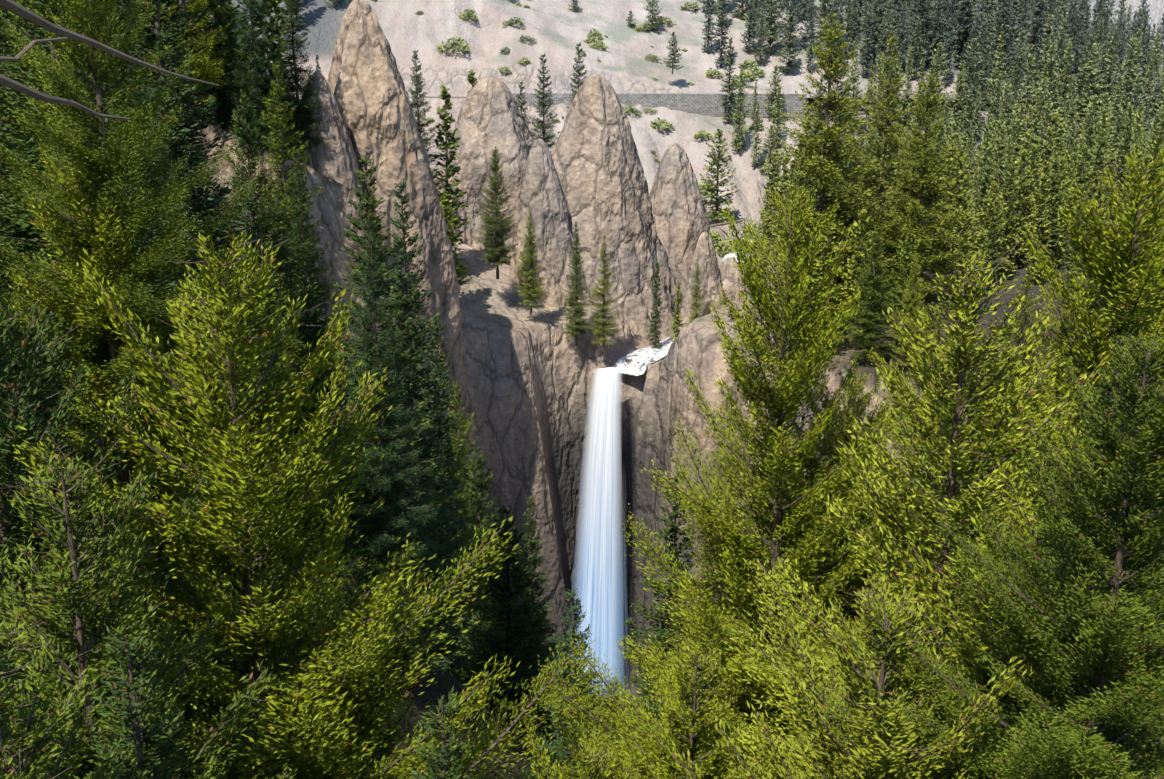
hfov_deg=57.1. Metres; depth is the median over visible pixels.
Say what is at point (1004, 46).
tree
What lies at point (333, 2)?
tree
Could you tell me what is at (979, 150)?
tree
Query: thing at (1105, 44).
tree
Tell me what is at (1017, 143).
tree
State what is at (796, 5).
tree
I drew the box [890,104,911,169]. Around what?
tree
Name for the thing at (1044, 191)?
tree
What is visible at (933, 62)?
tree
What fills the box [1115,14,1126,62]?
tree
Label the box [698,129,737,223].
tree
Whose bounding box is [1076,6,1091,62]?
tree
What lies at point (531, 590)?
tree
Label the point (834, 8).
tree
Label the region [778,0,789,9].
tree
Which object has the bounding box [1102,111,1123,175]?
tree
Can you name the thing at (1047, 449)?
tree
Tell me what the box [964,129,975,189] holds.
tree
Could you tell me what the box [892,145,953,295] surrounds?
tree
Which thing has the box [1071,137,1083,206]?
tree
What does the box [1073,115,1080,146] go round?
tree
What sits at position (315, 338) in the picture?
tree
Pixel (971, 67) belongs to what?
tree
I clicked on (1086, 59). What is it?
tree
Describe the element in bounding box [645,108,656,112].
shrub
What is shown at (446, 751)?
tree
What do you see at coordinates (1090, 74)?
tree
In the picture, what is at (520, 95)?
tree
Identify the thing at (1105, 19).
tree
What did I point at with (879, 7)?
tree
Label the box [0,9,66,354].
tree
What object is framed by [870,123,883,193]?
tree
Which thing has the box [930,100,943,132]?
tree
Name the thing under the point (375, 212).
tree
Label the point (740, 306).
pinnacle
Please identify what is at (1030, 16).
tree
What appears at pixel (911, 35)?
tree
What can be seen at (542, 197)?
pinnacle
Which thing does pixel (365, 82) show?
pinnacle
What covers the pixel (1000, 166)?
tree
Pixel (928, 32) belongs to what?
tree
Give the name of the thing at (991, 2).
tree
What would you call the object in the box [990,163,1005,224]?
tree
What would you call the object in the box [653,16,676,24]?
shrub
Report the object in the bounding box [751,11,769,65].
tree
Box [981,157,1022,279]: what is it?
tree
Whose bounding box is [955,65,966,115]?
tree
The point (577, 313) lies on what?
tree
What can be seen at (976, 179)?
tree
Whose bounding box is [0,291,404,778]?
tree
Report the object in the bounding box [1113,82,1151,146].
tree
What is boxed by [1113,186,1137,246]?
tree
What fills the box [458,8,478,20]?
shrub
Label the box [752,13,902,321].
tree
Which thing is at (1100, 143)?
tree
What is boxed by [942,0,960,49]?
tree
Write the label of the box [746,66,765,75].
shrub
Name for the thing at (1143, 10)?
tree
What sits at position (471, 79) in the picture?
tree
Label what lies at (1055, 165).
tree
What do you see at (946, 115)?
tree
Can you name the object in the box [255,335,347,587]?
tree
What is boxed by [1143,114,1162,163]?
tree
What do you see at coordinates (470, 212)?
pinnacle
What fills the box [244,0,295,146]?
tree
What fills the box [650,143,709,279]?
pinnacle
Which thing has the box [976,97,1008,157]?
tree
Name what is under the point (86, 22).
tree
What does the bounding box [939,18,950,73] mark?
tree
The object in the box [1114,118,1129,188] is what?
tree
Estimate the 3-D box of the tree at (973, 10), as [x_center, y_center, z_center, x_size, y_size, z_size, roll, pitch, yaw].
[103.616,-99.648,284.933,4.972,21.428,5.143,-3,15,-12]
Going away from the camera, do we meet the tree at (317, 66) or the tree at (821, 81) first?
the tree at (317, 66)
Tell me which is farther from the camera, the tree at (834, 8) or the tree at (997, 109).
the tree at (834, 8)
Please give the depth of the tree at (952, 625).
11.77 m
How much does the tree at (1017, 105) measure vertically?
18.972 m
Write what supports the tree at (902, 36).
on the terrain ground
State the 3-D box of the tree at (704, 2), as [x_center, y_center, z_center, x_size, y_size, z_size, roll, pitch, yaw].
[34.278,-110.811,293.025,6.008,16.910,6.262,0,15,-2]
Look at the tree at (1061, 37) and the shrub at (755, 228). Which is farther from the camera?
the tree at (1061, 37)
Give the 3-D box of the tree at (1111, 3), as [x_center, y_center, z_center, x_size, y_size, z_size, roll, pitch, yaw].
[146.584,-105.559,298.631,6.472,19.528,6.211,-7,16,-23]
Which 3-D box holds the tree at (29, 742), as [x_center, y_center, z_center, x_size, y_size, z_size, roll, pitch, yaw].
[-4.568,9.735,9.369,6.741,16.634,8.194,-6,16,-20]
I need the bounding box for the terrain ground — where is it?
[0,0,1163,778]
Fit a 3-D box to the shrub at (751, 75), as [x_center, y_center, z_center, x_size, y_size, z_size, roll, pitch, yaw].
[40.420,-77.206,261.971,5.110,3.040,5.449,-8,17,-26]
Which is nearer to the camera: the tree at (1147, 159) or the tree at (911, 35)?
the tree at (1147, 159)
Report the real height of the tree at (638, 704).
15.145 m
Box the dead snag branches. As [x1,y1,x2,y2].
[0,0,218,119]
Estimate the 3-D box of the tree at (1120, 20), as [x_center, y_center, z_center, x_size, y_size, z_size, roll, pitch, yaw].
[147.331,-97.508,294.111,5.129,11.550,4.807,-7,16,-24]
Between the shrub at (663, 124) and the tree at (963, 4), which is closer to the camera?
the shrub at (663, 124)
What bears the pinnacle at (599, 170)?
on the terrain ground
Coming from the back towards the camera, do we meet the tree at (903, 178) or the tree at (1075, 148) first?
the tree at (1075, 148)
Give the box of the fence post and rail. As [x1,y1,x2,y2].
[810,93,1161,100]
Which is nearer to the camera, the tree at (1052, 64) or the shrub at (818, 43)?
the tree at (1052, 64)
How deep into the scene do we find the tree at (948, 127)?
221.67 m
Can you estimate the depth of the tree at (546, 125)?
150.45 m
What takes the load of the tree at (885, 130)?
on the terrain ground
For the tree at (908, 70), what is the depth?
244.90 m
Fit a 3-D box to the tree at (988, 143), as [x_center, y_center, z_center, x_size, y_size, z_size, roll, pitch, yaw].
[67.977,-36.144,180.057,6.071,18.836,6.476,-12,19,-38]
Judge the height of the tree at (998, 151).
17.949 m
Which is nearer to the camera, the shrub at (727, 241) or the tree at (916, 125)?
the tree at (916, 125)
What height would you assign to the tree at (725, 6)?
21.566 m
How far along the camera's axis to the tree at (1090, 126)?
195.43 m
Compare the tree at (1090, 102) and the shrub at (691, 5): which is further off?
the shrub at (691, 5)
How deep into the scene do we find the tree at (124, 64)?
43.26 m
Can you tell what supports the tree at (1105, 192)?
on the terrain ground
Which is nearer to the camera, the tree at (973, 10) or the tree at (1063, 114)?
the tree at (1063, 114)
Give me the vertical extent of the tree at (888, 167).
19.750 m
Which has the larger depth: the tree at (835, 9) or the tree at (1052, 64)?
the tree at (835, 9)
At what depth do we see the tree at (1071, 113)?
212.31 m
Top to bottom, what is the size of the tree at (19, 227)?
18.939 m
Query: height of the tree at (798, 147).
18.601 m
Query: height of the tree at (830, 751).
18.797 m
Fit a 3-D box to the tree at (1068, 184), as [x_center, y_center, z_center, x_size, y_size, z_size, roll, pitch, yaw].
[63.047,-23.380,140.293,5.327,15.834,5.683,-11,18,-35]
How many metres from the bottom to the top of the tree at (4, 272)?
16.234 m
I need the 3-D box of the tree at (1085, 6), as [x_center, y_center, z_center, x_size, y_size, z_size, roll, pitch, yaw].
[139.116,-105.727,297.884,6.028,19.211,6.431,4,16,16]
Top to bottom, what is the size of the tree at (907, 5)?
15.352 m
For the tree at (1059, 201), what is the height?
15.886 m
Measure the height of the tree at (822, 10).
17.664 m
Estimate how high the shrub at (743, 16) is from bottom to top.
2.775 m
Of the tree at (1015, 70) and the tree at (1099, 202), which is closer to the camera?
the tree at (1099, 202)
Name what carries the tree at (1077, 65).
on the terrain ground
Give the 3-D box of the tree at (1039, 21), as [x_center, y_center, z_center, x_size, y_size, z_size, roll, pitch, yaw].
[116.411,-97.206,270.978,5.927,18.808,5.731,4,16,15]
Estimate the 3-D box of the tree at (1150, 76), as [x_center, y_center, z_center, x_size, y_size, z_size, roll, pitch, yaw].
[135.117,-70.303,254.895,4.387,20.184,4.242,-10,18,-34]
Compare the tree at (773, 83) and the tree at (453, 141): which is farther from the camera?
the tree at (773, 83)
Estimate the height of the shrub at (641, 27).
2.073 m
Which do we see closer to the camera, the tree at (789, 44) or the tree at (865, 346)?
the tree at (865, 346)
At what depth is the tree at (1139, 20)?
274.26 m
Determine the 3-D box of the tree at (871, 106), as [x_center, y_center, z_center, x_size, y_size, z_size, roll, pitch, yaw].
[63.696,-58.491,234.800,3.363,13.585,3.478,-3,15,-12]
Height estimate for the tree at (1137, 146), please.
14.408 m
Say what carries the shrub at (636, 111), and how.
on the terrain ground
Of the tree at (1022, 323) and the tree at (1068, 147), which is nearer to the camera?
the tree at (1022, 323)
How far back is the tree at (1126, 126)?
173.51 m
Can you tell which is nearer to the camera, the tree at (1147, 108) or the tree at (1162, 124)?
the tree at (1162, 124)
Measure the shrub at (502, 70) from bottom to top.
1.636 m
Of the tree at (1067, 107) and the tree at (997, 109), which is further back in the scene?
the tree at (1067, 107)
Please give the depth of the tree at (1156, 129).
162.97 m
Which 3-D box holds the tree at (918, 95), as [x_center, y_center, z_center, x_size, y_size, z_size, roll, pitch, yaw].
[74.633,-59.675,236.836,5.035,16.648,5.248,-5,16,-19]
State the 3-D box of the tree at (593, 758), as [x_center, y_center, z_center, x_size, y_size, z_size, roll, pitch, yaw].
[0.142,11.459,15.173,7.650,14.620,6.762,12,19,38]
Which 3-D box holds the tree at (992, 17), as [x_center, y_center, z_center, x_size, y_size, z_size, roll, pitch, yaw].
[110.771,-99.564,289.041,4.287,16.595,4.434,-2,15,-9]
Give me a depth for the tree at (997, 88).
246.97 m
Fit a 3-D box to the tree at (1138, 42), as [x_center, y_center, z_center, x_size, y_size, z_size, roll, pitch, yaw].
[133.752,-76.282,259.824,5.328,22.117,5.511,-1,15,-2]
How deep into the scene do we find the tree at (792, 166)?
141.85 m
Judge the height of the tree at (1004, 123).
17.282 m
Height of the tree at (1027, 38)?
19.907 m
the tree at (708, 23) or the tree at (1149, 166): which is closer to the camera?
the tree at (1149, 166)
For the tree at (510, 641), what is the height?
22.902 m
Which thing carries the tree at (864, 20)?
on the terrain ground
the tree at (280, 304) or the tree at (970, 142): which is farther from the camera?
the tree at (970, 142)
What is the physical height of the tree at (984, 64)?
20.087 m
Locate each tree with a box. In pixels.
[0,0,77,294]
[0,0,240,460]
[0,0,291,568]
[0,6,74,399]
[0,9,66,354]
[0,125,406,707]
[0,217,46,381]
[0,224,617,778]
[0,239,68,568]
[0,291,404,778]
[0,428,315,778]
[0,609,152,778]
[60,18,149,345]
[82,54,182,217]
[85,625,192,778]
[96,0,170,90]
[100,0,169,467]
[103,0,290,580]
[136,4,187,103]
[148,0,229,107]
[155,33,306,508]
[156,2,200,108]
[158,45,233,307]
[177,0,251,126]
[182,0,271,130]
[200,181,240,303]
[214,89,327,392]
[217,1,266,139]
[223,0,294,147]
[234,11,261,116]
[235,188,330,566]
[236,64,339,319]
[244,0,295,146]
[249,18,270,85]
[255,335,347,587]
[262,0,295,136]
[265,285,320,406]
[271,0,327,158]
[272,279,368,588]
[282,148,338,403]
[283,0,307,28]
[283,302,372,578]
[299,153,463,682]
[315,54,320,71]
[321,553,410,778]
[323,0,343,9]
[326,218,455,694]
[331,363,472,652]
[347,277,499,590]
[358,176,394,281]
[360,179,487,675]
[393,333,489,691]
[408,50,454,220]
[409,686,482,778]
[420,442,483,687]
[421,312,490,671]
[429,427,505,709]
[430,85,470,271]
[440,190,472,295]
[445,382,496,604]
[452,505,611,762]
[457,446,534,710]
[467,69,476,95]
[474,147,520,278]
[511,496,565,710]
[515,80,533,146]
[515,209,545,313]
[518,720,640,778]
[523,588,613,778]
[526,636,576,764]
[530,53,560,152]
[531,183,1005,778]
[562,42,587,120]
[562,221,589,345]
[564,666,618,763]
[569,0,579,11]
[586,235,622,353]
[612,671,662,774]
[614,631,775,778]
[615,473,725,776]
[626,10,636,27]
[643,0,664,33]
[646,261,664,349]
[660,369,952,778]
[663,32,683,73]
[670,280,683,341]
[671,570,1097,778]
[688,259,707,324]
[698,0,715,11]
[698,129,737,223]
[700,0,717,53]
[702,302,1050,711]
[713,0,729,24]
[713,0,732,10]
[713,0,732,68]
[714,240,1162,778]
[718,479,803,765]
[720,37,739,123]
[727,0,751,15]
[728,68,754,153]
[740,0,757,53]
[745,0,761,37]
[749,82,757,128]
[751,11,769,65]
[751,101,761,169]
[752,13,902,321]
[754,152,778,259]
[756,0,764,18]
[756,0,783,55]
[756,182,772,257]
[757,0,784,35]
[758,125,781,162]
[758,158,783,247]
[765,65,786,119]
[765,86,784,149]
[768,159,797,273]
[770,155,790,267]
[772,149,815,269]
[773,166,788,243]
[775,2,802,75]
[776,212,834,339]
[777,225,817,328]
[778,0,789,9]
[778,0,804,49]
[781,135,828,197]
[789,0,801,21]
[790,142,802,195]
[795,149,1163,760]
[797,222,844,361]
[798,0,812,19]
[799,0,821,47]
[802,107,810,135]
[804,15,816,72]
[805,135,818,215]
[810,78,824,123]
[813,0,834,38]
[813,105,823,140]
[824,0,842,45]
[824,10,833,63]
[824,327,1163,778]
[825,127,843,199]
[825,167,843,240]
[825,191,841,285]
[827,1,847,76]
[828,0,839,22]
[830,425,1163,777]
[831,211,865,332]
[834,35,935,311]
[835,209,887,349]
[837,0,856,59]
[838,137,868,239]
[839,147,876,258]
[842,54,867,127]
[844,0,861,40]
[845,123,858,150]
[846,229,899,365]
[848,0,858,49]
[849,0,866,31]
[849,0,886,63]
[858,4,874,78]
[858,135,864,177]
[859,0,887,56]
[861,51,894,135]
[861,69,981,317]
[862,1,890,43]
[862,116,876,207]
[863,62,874,122]
[863,145,873,207]
[865,91,877,140]
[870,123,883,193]
[874,0,899,70]
[874,230,929,348]
[876,141,909,208]
[877,132,897,224]
[878,178,891,270]
[882,71,896,145]
[883,0,902,41]
[885,0,906,52]
[889,61,910,125]
[889,253,929,371]
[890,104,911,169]
[890,243,918,336]
[891,4,912,72]
[891,159,914,225]
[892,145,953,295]
[901,46,915,125]
[901,123,920,181]
[903,0,920,47]
[904,0,911,21]
[904,16,925,79]
[906,0,935,41]
[907,0,940,69]
[907,81,931,146]
[908,10,917,56]
[913,57,925,105]
[920,150,984,301]
[922,42,954,107]
[923,0,943,44]
[924,0,947,63]
[924,57,937,124]
[925,149,951,263]
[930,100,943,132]
[930,118,953,200]
[931,0,951,56]
[932,109,941,145]
[934,133,956,258]
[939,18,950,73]
[940,14,955,85]
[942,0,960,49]
[942,99,953,133]
[943,117,972,174]
[944,120,949,161]
[946,154,974,232]
[947,326,1016,523]
[948,63,965,130]
[950,38,989,123]
[951,176,966,243]
[952,0,971,59]
[952,0,972,38]
[952,2,974,69]
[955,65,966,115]
[956,132,972,200]
[957,195,972,272]
[958,15,987,79]
[958,87,977,150]
[961,181,1014,289]
[963,117,1005,211]
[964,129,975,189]
[964,165,998,237]
[965,0,978,40]
[965,12,992,69]
[965,18,994,96]
[966,2,990,60]
[967,138,978,188]
[967,150,989,232]
[967,175,988,261]
[969,145,980,189]
[969,167,991,272]
[969,265,1046,463]
[970,168,978,229]
[971,373,1163,709]
[972,86,982,140]
[974,126,987,185]
[975,0,996,31]
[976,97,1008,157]
[978,120,1008,173]
[978,198,1004,294]
[981,73,1005,129]
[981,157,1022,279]
[985,0,995,57]
[986,0,1014,42]
[986,1,997,46]
[986,4,1003,89]
[986,31,1007,113]
[988,8,1009,78]
[988,131,1006,190]
[989,159,1003,243]
[990,99,1000,155]
[990,124,1007,202]
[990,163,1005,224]
[991,81,1016,148]
[992,110,1008,162]
[992,155,1022,247]
[995,122,1007,182]
[996,149,1040,266]
[998,0,1016,52]
[999,350,1163,770]
[1002,0,1020,71]
[1002,30,1030,110]
[1002,103,1027,171]
[1003,17,1021,85]
[1003,100,1021,170]
[1004,65,1021,139]
[1004,138,1048,261]
[1004,380,1161,521]
[1006,133,1023,204]
[1007,25,1026,76]
[1007,130,1038,178]
[1012,314,1080,504]
[1013,0,1028,34]
[1013,43,1036,121]
[1013,119,1040,210]
[1016,120,1040,237]
[1017,0,1031,18]
[1017,104,1033,169]
[1018,0,1028,60]
[1018,8,1030,51]
[1021,159,1051,284]
[1022,76,1051,125]
[1023,3,1041,72]
[1025,33,1045,93]
[1027,0,1041,39]
[1027,158,1061,277]
[1028,0,1051,44]
[1028,126,1053,223]
[1029,42,1063,126]
[1029,153,1064,247]
[1030,12,1052,80]
[1031,12,1059,112]
[1036,101,1053,167]
[1036,109,1050,136]
[1037,152,1069,264]
[1038,149,1085,256]
[1040,112,1062,178]
[1045,0,1058,15]
[1045,16,1059,59]
[1046,19,1073,112]
[1049,118,1064,218]
[1050,0,1073,33]
[1052,0,1069,30]
[1052,6,1075,88]
[1052,40,1078,120]
[1055,108,1069,151]
[1055,146,1071,227]
[1058,0,1067,44]
[1058,0,1084,50]
[1058,75,1078,138]
[1058,100,1073,148]
[1061,124,1069,151]
[1062,145,1095,240]
[1062,189,1087,289]
[1063,98,1077,164]
[1063,123,1085,189]
[1064,0,1073,60]
[1066,33,1104,116]
[1068,30,1076,80]
[1068,139,1078,225]
[1071,0,1092,20]
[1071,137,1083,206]
[1072,0,1090,71]
[1072,45,1082,92]
[1073,46,1087,116]
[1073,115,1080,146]
[1074,0,1091,52]
[1074,43,1102,133]
[1075,133,1112,197]
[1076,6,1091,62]
[1076,94,1102,184]
[1076,184,1110,273]
[1079,108,1093,167]
[1080,97,1094,142]
[1083,176,1105,250]
[1083,182,1093,236]
[1085,108,1117,198]
[1086,0,1110,45]
[1086,14,1099,75]
[1088,104,1108,181]
[1090,103,1111,167]
[1091,40,1112,110]
[1094,92,1114,160]
[1096,10,1112,55]
[1096,32,1119,122]
[1097,17,1106,61]
[1097,33,1114,95]
[1098,0,1118,37]
[1100,148,1116,225]
[1100,177,1110,224]
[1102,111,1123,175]
[1106,101,1113,157]
[1108,23,1115,65]
[1108,64,1124,145]
[1108,108,1127,161]
[1110,30,1129,94]
[1110,143,1142,226]
[1112,0,1127,44]
[1112,13,1126,50]
[1112,123,1134,191]
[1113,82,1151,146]
[1113,104,1136,219]
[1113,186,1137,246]
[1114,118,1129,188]
[1114,150,1142,221]
[1114,172,1163,344]
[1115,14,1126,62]
[1115,33,1142,122]
[1116,109,1146,177]
[1117,165,1161,289]
[1118,154,1160,249]
[1121,28,1143,109]
[1122,207,1163,342]
[1123,11,1142,70]
[1124,4,1132,45]
[1126,9,1144,84]
[1127,0,1153,49]
[1133,103,1145,148]
[1137,33,1163,112]
[1138,25,1152,81]
[1138,130,1150,160]
[1139,11,1149,64]
[1140,50,1156,129]
[1142,94,1150,146]
[1142,124,1163,161]
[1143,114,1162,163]
[1147,23,1155,58]
[1148,30,1161,57]
[1148,90,1163,145]
[1148,107,1163,147]
[1149,12,1163,63]
[1150,87,1163,128]
[1150,134,1163,219]
[1155,72,1163,109]
[1157,63,1163,96]
[1158,162,1163,228]
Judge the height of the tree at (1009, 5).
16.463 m
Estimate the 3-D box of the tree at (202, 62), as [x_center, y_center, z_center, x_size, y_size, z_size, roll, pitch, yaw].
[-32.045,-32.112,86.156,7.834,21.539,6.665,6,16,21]
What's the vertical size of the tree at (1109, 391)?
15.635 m
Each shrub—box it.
[436,36,470,51]
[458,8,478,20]
[498,47,510,52]
[499,66,511,72]
[503,17,524,24]
[517,56,531,63]
[519,35,536,41]
[584,36,597,43]
[587,28,604,39]
[587,40,608,48]
[622,105,641,114]
[633,23,649,30]
[642,53,661,60]
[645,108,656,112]
[649,117,674,128]
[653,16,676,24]
[679,1,700,9]
[693,130,714,138]
[698,182,713,191]
[705,68,722,76]
[708,210,734,218]
[709,231,723,241]
[714,242,735,257]
[721,238,752,252]
[726,78,748,86]
[735,68,758,79]
[737,12,756,19]
[737,59,758,67]
[741,222,760,238]
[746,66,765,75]
[749,122,763,128]
[759,157,782,164]
[759,164,771,171]
[767,147,790,160]
[803,48,823,56]
[815,41,823,45]
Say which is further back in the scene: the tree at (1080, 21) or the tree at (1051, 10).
the tree at (1051, 10)
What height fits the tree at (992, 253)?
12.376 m
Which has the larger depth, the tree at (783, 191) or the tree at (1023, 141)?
the tree at (1023, 141)
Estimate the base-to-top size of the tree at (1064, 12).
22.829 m
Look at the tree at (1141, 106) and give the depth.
208.16 m
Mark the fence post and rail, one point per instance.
(948, 95)
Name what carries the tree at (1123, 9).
on the terrain ground
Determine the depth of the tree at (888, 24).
266.68 m
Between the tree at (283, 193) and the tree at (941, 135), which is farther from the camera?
the tree at (941, 135)
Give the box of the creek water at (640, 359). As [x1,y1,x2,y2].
[615,229,763,375]
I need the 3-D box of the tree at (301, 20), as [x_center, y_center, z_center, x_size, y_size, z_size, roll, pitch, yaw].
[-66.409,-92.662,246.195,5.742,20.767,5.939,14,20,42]
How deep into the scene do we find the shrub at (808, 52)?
276.13 m
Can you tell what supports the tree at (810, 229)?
on the terrain ground
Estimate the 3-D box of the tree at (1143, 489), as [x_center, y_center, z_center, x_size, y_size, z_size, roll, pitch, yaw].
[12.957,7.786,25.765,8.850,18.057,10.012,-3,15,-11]
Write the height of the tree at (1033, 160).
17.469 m
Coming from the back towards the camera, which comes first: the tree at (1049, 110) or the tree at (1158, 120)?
the tree at (1049, 110)
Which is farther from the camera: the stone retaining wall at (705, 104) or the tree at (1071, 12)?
the tree at (1071, 12)
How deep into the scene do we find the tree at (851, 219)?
114.85 m
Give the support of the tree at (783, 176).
on the terrain ground
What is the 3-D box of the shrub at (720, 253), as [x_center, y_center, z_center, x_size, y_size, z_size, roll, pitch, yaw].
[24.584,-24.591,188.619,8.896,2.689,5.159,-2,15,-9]
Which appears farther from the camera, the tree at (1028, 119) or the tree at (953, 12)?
the tree at (953, 12)
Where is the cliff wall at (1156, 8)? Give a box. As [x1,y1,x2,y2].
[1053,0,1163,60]
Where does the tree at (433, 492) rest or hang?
on the terrain ground
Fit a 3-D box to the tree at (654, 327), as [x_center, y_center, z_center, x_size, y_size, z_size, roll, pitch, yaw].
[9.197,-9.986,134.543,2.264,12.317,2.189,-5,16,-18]
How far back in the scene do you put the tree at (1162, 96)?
254.49 m
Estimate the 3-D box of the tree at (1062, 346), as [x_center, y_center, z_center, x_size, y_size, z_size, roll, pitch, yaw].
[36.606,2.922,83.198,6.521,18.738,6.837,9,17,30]
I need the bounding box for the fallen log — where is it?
[710,219,744,226]
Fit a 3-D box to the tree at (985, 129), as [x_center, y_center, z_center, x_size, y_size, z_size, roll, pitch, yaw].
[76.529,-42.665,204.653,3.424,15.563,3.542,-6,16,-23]
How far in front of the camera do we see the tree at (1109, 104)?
243.33 m
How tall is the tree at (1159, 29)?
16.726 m
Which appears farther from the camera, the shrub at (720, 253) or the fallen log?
the fallen log
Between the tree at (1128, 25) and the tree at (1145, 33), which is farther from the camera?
the tree at (1128, 25)
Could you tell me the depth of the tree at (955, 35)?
281.77 m
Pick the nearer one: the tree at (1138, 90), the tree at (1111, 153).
the tree at (1111, 153)
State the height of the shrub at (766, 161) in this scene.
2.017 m
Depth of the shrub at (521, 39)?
254.66 m
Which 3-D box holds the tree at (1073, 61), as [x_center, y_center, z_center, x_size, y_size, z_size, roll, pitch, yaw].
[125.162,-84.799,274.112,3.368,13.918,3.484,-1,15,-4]
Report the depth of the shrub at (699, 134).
233.15 m
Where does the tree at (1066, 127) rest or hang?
on the terrain ground
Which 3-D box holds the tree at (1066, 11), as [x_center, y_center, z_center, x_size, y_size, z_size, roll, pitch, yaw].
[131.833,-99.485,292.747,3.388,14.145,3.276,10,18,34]
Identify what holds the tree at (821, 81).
on the terrain ground
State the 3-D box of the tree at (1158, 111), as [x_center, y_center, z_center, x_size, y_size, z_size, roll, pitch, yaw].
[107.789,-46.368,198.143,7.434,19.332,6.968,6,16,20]
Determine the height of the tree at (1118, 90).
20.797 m
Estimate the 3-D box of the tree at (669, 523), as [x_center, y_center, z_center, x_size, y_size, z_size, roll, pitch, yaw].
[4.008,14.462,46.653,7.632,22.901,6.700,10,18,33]
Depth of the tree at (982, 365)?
76.69 m
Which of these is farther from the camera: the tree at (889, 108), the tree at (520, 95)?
the tree at (889, 108)
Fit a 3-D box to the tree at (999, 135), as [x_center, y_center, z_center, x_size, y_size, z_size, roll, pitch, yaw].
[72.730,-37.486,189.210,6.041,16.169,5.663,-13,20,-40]
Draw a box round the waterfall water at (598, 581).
[572,367,621,697]
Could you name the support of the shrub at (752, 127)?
on the terrain ground
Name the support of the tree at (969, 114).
on the terrain ground
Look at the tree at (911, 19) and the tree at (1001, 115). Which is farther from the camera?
the tree at (911, 19)
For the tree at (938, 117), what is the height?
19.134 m
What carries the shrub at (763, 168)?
on the terrain ground
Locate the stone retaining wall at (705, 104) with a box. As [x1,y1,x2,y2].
[512,93,806,117]
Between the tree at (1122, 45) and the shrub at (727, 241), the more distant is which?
the tree at (1122, 45)
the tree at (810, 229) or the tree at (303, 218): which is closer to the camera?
the tree at (303, 218)
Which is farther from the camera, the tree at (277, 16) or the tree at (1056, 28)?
the tree at (1056, 28)
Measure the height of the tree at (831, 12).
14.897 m
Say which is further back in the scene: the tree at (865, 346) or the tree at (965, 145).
the tree at (965, 145)
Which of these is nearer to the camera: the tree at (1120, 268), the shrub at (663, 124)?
the tree at (1120, 268)
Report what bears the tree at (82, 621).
on the terrain ground
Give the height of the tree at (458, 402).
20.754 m
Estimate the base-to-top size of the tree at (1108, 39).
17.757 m
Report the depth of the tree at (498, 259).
126.19 m
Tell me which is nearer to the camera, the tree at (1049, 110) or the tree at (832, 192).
the tree at (832, 192)
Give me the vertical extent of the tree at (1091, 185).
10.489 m
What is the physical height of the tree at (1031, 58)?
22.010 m
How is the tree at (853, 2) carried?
on the terrain ground
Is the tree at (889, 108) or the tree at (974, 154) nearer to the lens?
the tree at (974, 154)
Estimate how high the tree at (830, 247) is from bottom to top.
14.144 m
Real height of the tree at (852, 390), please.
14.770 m
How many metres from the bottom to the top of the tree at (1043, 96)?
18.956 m
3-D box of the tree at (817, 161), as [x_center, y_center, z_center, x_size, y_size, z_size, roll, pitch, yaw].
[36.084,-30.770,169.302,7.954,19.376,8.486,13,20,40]
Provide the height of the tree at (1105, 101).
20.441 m
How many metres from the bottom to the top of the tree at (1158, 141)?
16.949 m
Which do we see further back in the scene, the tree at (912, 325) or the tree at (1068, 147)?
the tree at (1068, 147)
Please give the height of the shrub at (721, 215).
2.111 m
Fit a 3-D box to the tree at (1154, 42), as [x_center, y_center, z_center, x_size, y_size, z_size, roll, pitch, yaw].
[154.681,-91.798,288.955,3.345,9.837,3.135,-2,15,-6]
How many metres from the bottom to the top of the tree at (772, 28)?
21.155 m
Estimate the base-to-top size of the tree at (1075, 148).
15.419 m
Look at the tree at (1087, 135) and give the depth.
200.35 m
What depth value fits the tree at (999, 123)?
196.12 m
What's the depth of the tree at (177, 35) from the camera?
103.45 m
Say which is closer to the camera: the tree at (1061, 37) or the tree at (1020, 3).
the tree at (1061, 37)
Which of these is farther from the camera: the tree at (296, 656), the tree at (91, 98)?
the tree at (91, 98)
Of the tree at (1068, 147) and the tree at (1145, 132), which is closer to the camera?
the tree at (1068, 147)
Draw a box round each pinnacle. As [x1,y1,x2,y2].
[283,70,361,193]
[327,0,471,426]
[434,128,478,246]
[455,76,533,265]
[509,139,591,308]
[551,74,681,344]
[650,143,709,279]
[676,232,725,335]
[719,258,745,303]
[733,267,791,506]
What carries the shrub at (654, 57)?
on the terrain ground
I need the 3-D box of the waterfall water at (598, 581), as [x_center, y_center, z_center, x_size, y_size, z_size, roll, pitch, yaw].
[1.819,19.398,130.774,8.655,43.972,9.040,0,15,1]
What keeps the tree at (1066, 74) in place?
on the terrain ground
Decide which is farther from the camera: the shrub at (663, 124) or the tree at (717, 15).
the tree at (717, 15)
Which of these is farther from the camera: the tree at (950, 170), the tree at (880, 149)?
the tree at (880, 149)
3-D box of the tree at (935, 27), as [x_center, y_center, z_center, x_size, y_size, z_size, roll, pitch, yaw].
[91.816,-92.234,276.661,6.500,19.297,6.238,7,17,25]
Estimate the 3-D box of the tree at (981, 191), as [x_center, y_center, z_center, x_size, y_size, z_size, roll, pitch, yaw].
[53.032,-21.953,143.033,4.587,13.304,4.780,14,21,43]
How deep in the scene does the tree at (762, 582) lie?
40.65 m
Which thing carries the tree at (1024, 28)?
on the terrain ground
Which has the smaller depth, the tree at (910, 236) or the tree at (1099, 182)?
the tree at (910, 236)
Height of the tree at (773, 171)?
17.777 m

